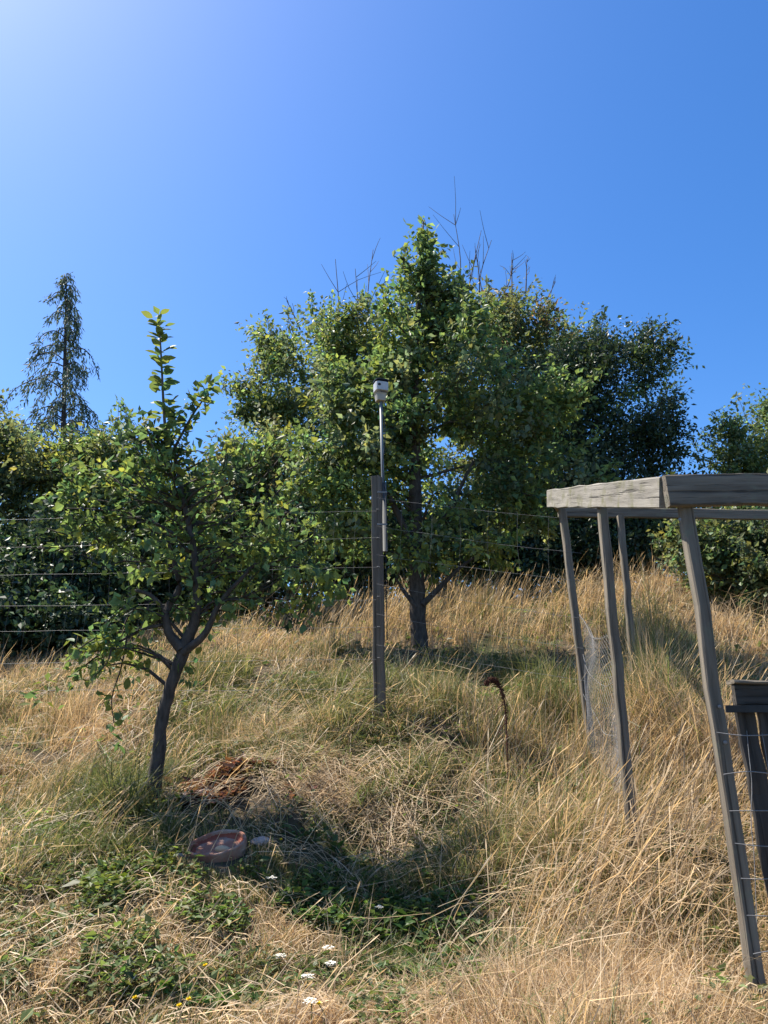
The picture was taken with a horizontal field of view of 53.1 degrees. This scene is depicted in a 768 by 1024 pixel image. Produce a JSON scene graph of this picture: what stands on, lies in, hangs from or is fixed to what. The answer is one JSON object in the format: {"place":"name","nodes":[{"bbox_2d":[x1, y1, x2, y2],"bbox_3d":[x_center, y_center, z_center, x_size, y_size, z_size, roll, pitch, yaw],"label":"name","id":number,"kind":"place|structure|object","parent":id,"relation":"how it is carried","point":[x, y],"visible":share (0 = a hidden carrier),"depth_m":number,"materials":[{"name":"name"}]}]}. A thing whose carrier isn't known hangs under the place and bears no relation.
{"place":"outdoors","nodes":[
{"label":"outdoors","id":0,"kind":"place"},
{"bbox_2d":[0,547,767,1023],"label":"ground","id":1,"kind":"structure","parent":0,"point":[256,798],"depth_m":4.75,"materials":[{"name":"beige plant"}]},
{"bbox_2d":[0,387,102,542],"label":"hedge shrub","id":2,"kind":"object","parent":1,"relation":"on","point":[20,459],"visible":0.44,"depth_m":12.28,"materials":[{"name":"green plant"}]},
{"bbox_2d":[0,272,108,519],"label":"weeping conifer","id":3,"kind":"object","parent":1,"relation":"on","point":[67,305],"visible":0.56,"depth_m":21.83,"materials":[{"name":"green plant"}]},
{"bbox_2d":[0,485,165,663],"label":"hedge shrub","id":4,"kind":"object","parent":1,"relation":"on","point":[19,564],"visible":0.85,"depth_m":9.37,"materials":[{"name":"green plant"}]},
{"bbox_2d":[121,995,137,1022],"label":"yellow flower","id":5,"kind":"object","parent":1,"relation":"on","point":[134,997],"visible":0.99,"depth_m":2.67,"materials":[{"name":"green plant"}]},
{"bbox_2d":[41,395,226,625],"bbox_3d":[-4.094,0.026,12.439,3.786,4.021,2.461,0,-16,0],"label":"hedge shrub","id":6,"kind":"object","parent":1,"relation":"on","point":[103,449],"visible":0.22,"depth_m":12.13,"materials":[{"name":"green plant"}]},
{"bbox_2d":[86,544,265,628],"bbox_3d":[-5.389,1.416,12.677,7.105,2.447,1.860,0,-16,0],"label":"hedge shrub","id":7,"kind":"object","parent":1,"relation":"on","point":[187,600],"depth_m":12.33,"materials":[{"name":"green plant"}]},
{"bbox_2d":[19,306,357,805],"bbox_3d":[-1.240,0.223,5.162,2.137,3.516,0.923,0,-16,0],"label":"fruit tree","id":8,"kind":"object","parent":1,"relation":"on","point":[198,605],"visible":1,"depth_m":5.09,"materials":[{"name":"green plant"}]},
{"bbox_2d":[188,829,246,862],"bbox_3d":[-0.873,1.796,4.062,0.306,0.115,0.298,-7,1,-2],"label":"clay pot","id":9,"kind":"object","parent":1,"relation":"on","point":[206,842],"visible":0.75,"depth_m":4.07,"materials":[{"name":"ceramic"}]},
{"bbox_2d":[215,845,229,851],"bbox_3d":[-0.842,1.764,4.020,0.091,0.041,0.056,2,-26,16],"label":"stone","id":10,"kind":"object","parent":9,"relation":"in","point":[220,848],"visible":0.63,"depth_m":4.00,"materials":[{"name":"grey stone"}]},
{"bbox_2d":[201,982,249,1005],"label":"broadleaf weed","id":11,"kind":"object","parent":1,"relation":"on","point":[219,987],"visible":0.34,"depth_m":2.86,"materials":[{"name":"green plant"}]},
{"bbox_2d":[143,753,317,813],"bbox_3d":[-1.017,1.708,4.814,1.214,0.366,0.640,0,-16,0],"label":"russet ground cover","id":12,"kind":"object","parent":1,"relation":"on","point":[227,766],"visible":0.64,"depth_m":4.82,"materials":[{"name":"brown plant"}]},
{"bbox_2d":[250,836,269,845],"bbox_3d":[-0.670,1.783,4.170,0.090,0.042,0.124,3,-6,36],"label":"stone","id":13,"kind":"object","parent":1,"relation":"on","point":[260,839],"visible":0.77,"depth_m":4.14,"materials":[{"name":"grey stone"}]},
{"bbox_2d":[165,403,358,625],"bbox_3d":[-1.919,0.274,11.867,3.123,4.073,2.188,-3,-16,11],"label":"hedge shrub","id":14,"kind":"object","parent":1,"relation":"on","point":[241,492],"visible":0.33,"depth_m":11.60,"materials":[{"name":"green plant"}]},
{"bbox_2d":[276,953,285,973],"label":"white flower","id":15,"kind":"object","parent":1,"relation":"on","point":[279,954],"visible":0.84,"depth_m":3.12,"materials":[{"name":"beige plant"}]},
{"bbox_2d":[284,835,308,842],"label":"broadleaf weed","id":16,"kind":"object","parent":1,"relation":"on","point":[296,836],"visible":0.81,"depth_m":4.29,"materials":[{"name":"green plant"}]},
{"bbox_2d":[301,974,314,991],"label":"white flower","id":17,"kind":"object","parent":1,"relation":"on","point":[306,975],"visible":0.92,"depth_m":2.94,"materials":[{"name":"beige plant"}]},
{"bbox_2d":[303,997,316,1023],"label":"white flower","id":18,"kind":"object","parent":1,"relation":"on","point":[308,998],"visible":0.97,"depth_m":2.55,"materials":[{"name":"beige plant"}]},
{"bbox_2d":[316,1001,324,1023],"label":"yellow flower","id":19,"kind":"object","parent":1,"relation":"on","point":[318,1003],"visible":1,"depth_m":2.55,"materials":[{"name":"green plant"}]},
{"bbox_2d":[217,239,442,608],"bbox_3d":[-0.901,-1.692,14.145,4.320,7.424,2.833,4,-16,-13],"label":"hedgerow tree","id":20,"kind":"object","parent":1,"relation":"on","point":[275,355],"visible":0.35,"depth_m":13.85,"materials":[{"name":"green plant"}]},
{"bbox_2d":[325,960,335,967],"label":"white flower","id":21,"kind":"object","parent":1,"relation":"on","point":[330,961],"visible":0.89,"depth_m":3.09,"materials":[{"name":"beige plant"}]},
{"bbox_2d":[226,730,492,862],"bbox_3d":[-0.249,1.830,4.968,1.954,0.855,1.137,-2,-16,8],"label":"straw heap","id":22,"kind":"object","parent":1,"relation":"on","point":[327,785],"visible":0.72,"depth_m":4.85,"materials":[{"name":"beige plant"}]},
{"bbox_2d":[371,475,385,720],"bbox_3d":[-0.045,0.649,6.054,0.106,1.955,0.088,-6,-17,20],"label":"fence post","id":23,"kind":"object","parent":1,"relation":"on","point":[379,676],"visible":0.94,"depth_m":6.01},
{"bbox_2d":[0,509,379,690],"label":"wire fence","id":24,"kind":"object","parent":23,"relation":"attached to","point":[187,620],"visible":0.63,"depth_m":6.08,"materials":[{"name":"grey metal"}]},
{"bbox_2d":[373,378,388,639],"bbox_3d":[-0.021,-0.066,6.273,0.122,2.210,0.160,5,-17,-18],"label":"weather sensor","id":25,"kind":"object","parent":23,"relation":"attached to","point":[380,388],"visible":1,"depth_m":6.43,"materials":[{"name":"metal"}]},
{"bbox_2d":[379,498,589,681],"bbox_3d":[0.685,0.529,5.767,1.570,1.487,0.020,-5,-17,18],"label":"wire fence","id":26,"kind":"object","parent":23,"relation":"attached to","point":[491,583],"visible":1,"depth_m":5.75,"materials":[{"name":"grey metal"}]},
{"bbox_2d":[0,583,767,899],"bbox_3d":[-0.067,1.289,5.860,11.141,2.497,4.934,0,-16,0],"label":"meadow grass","id":27,"kind":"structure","parent":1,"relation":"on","point":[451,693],"depth_m":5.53,"materials":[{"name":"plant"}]},
{"bbox_2d":[0,726,767,1023],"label":"meadow grass","id":28,"kind":"structure","parent":1,"relation":"on","point":[590,986],"depth_m":3.15,"materials":[{"name":"beige plant"}]},
{"bbox_2d":[0,600,767,1023],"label":"ground cover","id":29,"kind":"object","parent":1,"relation":"on","point":[110,878],"visible":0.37,"depth_m":3.49,"materials":[{"name":"green plant"}]},
{"bbox_2d":[0,640,767,1023],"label":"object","id":30,"kind":"object","parent":1,"relation":"on","point":[334,954],"visible":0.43,"depth_m":3.48,"materials":[{"name":"white petals"},{"name":"green stem"}]},
{"bbox_2d":[0,539,767,680],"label":"meadow grass","id":31,"kind":"structure","parent":1,"relation":"on","point":[648,598],"depth_m":9.31,"materials":[{"name":"beige plant"}]},
{"bbox_2d":[91,460,734,613],"bbox_3d":[0.510,1.189,18.603,33.405,5.106,4.059,0,-16,0],"label":"thicket","id":32,"kind":"object","parent":1,"relation":"on","point":[313,586],"visible":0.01,"depth_m":17.74,"materials":[{"name":"green plant"}]},
{"bbox_2d":[289,483,543,602],"bbox_3d":[0.314,0.556,13.164,5.195,2.332,2.119,0,-16,0],"label":"hedge shrub","id":33,"kind":"object","parent":1,"relation":"on","point":[437,574],"visible":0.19,"depth_m":12.97,"materials":[{"name":"green plant"}]},
{"bbox_2d":[272,215,623,651],"bbox_3d":[0.644,-1.105,9.211,3.839,5.604,2.488,6,-17,-20],"label":"fruit tree","id":34,"kind":"object","parent":1,"relation":"on","point":[349,398],"visible":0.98,"depth_m":8.84,"materials":[{"name":"green plant"}]},
{"bbox_2d":[483,676,508,783],"bbox_3d":[0.737,1.440,4.996,0.162,0.739,0.060,0,-16,0],"label":"seed stalk","id":35,"kind":"object","parent":1,"relation":"on","point":[493,680],"visible":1,"depth_m":5.05,"materials":[{"name":"brown plant"}]},
{"bbox_2d":[398,177,600,597],"bbox_3d":[2.443,-2.644,15.332,4.657,9.445,3.233,0,-16,0],"label":"hedgerow tree","id":36,"kind":"object","parent":1,"relation":"on","point":[513,318],"visible":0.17,"depth_m":15.07,"materials":[{"name":"green plant"}]},
{"bbox_2d":[461,467,713,597],"bbox_3d":[3.526,0.601,12.818,4.395,2.369,2.191,-3,-16,11],"label":"hedge shrub","id":37,"kind":"object","parent":1,"relation":"on","point":[637,546],"visible":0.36,"depth_m":12.47,"materials":[{"name":"green plant"}]},
{"bbox_2d":[463,305,720,591],"bbox_3d":[3.832,-1.103,13.831,4.932,5.818,3.327,0,-16,0],"label":"evergreen tree","id":38,"kind":"object","parent":1,"relation":"on","point":[602,350],"visible":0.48,"depth_m":13.65,"materials":[{"name":"green plant"}]},
{"bbox_2d":[547,473,767,993],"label":"timber frame","id":39,"kind":"object","parent":1,"relation":"on","point":[679,497],"visible":0.93,"depth_m":3.25,"materials":[{"name":"grey wood"}]},
{"bbox_2d":[579,614,620,793],"bbox_3d":[1.319,1.098,4.732,0.065,1.119,1.212,-2,-16,6],"label":"wire netting","id":40,"kind":"object","parent":39,"relation":"hanging from","point":[592,637],"visible":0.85,"depth_m":4.68,"materials":[{"name":"grey metal"}]},
{"bbox_2d":[716,731,767,954],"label":"stock wire","id":41,"kind":"object","parent":39,"relation":"attached to","point":[751,810],"visible":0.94,"depth_m":2.88,"materials":[{"name":"grey metal"}]},
{"bbox_2d":[646,469,767,613],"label":"bramble bush","id":42,"kind":"object","parent":1,"relation":"on","point":[740,562],"visible":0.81,"depth_m":9.69,"materials":[{"name":"green plant"}]},
{"bbox_2d":[679,382,767,548],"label":"pale shrub","id":43,"kind":"object","parent":1,"relation":"on","point":[741,454],"visible":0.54,"depth_m":13.73,"materials":[{"name":"green plant"}]},
{"bbox_2d":[725,679,767,897],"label":"plank gate","id":44,"kind":"structure","parent":1,"relation":"on","point":[749,699],"depth_m":3.15,"materials":[{"name":"grey wood"}]},
{"bbox_2d":[0,0,767,610],"label":"sky","id":45,"kind":"structure","parent":0,"point":[202,161],"materials":[{"name":"blue"}]}
]}

